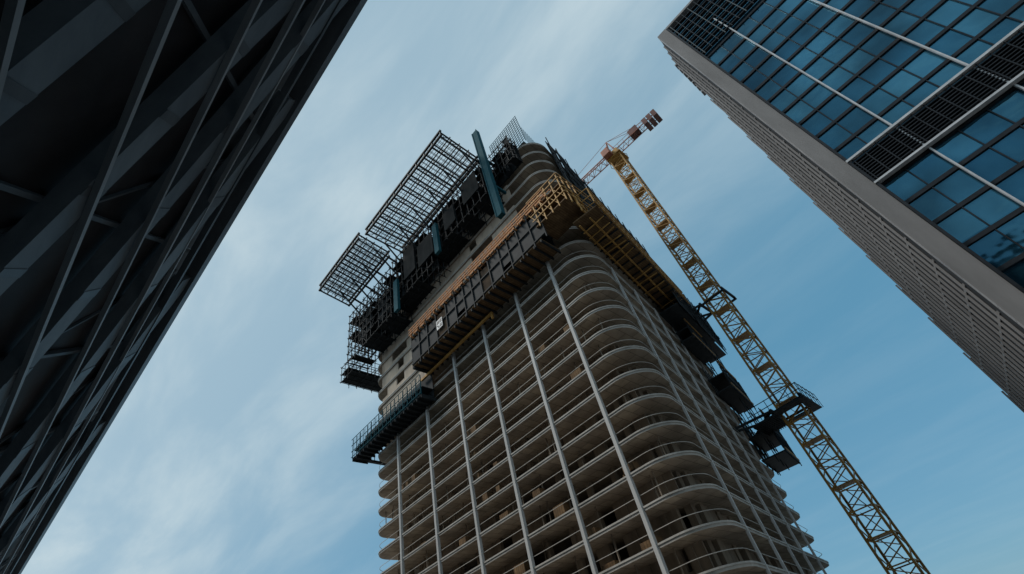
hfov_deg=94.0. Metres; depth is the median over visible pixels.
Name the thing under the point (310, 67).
lattice rails
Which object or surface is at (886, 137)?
glass office tower
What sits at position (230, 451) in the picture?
sky
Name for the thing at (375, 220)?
canopy main beams
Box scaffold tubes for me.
[340,136,522,392]
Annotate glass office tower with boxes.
[658,0,1023,412]
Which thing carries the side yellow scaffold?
on the side platforms
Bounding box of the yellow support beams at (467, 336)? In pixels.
[421,172,591,381]
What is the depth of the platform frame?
66.58 m
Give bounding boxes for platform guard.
[351,375,421,460]
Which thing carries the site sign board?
attached to the platform frame
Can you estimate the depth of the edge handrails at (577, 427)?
54.35 m
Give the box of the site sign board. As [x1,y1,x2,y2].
[436,317,442,330]
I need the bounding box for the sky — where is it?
[21,0,1023,573]
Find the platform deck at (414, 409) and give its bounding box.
[352,373,436,465]
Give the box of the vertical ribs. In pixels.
[396,261,826,573]
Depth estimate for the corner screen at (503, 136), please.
84.52 m
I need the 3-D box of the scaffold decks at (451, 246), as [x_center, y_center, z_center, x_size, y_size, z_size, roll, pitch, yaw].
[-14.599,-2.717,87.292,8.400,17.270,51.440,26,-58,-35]
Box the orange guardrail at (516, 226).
[467,189,550,277]
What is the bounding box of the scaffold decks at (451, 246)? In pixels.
[342,138,520,391]
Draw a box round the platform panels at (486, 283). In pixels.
[411,213,543,339]
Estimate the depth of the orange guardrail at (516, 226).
69.30 m
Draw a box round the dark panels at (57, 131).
[0,0,311,573]
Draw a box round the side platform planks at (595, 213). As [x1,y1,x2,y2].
[573,205,680,309]
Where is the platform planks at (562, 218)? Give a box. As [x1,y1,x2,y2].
[414,182,584,370]
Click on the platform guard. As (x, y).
(394, 411)
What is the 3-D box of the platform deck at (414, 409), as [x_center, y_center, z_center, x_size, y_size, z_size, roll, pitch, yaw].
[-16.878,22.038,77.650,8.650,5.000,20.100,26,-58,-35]
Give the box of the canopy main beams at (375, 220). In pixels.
[318,129,499,315]
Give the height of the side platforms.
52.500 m
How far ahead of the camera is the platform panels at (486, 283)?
69.05 m
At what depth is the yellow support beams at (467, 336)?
62.98 m
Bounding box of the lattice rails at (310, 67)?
[0,0,366,573]
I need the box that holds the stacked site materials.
[402,313,662,573]
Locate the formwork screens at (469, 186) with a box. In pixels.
[360,145,522,339]
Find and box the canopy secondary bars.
[320,132,477,302]
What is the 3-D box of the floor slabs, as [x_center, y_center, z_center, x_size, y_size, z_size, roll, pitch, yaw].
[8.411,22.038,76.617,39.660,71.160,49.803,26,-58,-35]
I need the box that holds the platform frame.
[410,206,560,374]
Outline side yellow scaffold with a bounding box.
[575,188,799,460]
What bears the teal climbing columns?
on the scaffold tubes
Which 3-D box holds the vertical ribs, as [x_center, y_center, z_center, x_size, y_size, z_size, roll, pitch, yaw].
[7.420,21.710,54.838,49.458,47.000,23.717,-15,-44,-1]
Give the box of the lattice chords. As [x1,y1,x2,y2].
[0,0,325,573]
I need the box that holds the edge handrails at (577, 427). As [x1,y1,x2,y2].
[379,251,821,573]
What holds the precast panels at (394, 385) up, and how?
on the floor slabs
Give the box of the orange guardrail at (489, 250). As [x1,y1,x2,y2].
[408,190,545,338]
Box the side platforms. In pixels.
[545,137,801,475]
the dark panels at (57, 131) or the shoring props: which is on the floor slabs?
the shoring props
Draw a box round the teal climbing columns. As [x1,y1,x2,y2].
[393,129,506,312]
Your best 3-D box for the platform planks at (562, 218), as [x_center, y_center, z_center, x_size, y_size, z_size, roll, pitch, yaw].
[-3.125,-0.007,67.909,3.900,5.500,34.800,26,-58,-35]
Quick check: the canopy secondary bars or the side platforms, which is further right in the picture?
the side platforms
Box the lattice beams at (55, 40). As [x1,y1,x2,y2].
[0,0,347,555]
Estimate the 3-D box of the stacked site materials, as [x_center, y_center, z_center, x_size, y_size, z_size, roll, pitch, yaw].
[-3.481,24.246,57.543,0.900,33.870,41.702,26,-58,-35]
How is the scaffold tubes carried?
on the floor slabs
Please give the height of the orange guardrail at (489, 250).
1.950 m
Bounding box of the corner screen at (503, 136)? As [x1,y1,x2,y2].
[489,116,533,157]
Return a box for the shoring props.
[385,283,683,573]
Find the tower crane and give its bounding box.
[578,109,930,573]
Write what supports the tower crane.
on the ground
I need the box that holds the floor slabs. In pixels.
[378,142,828,573]
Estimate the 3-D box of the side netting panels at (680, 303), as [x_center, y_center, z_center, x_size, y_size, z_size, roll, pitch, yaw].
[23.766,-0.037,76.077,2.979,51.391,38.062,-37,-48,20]
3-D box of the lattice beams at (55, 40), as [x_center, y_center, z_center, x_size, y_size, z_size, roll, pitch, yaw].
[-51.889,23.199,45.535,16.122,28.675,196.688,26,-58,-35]
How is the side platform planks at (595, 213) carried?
on the side platforms
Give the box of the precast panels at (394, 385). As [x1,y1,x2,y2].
[382,185,520,415]
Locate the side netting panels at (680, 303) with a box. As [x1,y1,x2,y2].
[545,141,782,446]
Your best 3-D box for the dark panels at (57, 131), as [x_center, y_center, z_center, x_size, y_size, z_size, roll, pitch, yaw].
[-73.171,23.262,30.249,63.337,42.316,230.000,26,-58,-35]
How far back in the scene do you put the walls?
45.85 m
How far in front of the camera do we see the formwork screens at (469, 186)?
83.15 m
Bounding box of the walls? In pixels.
[396,306,809,573]
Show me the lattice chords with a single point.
(12, 13)

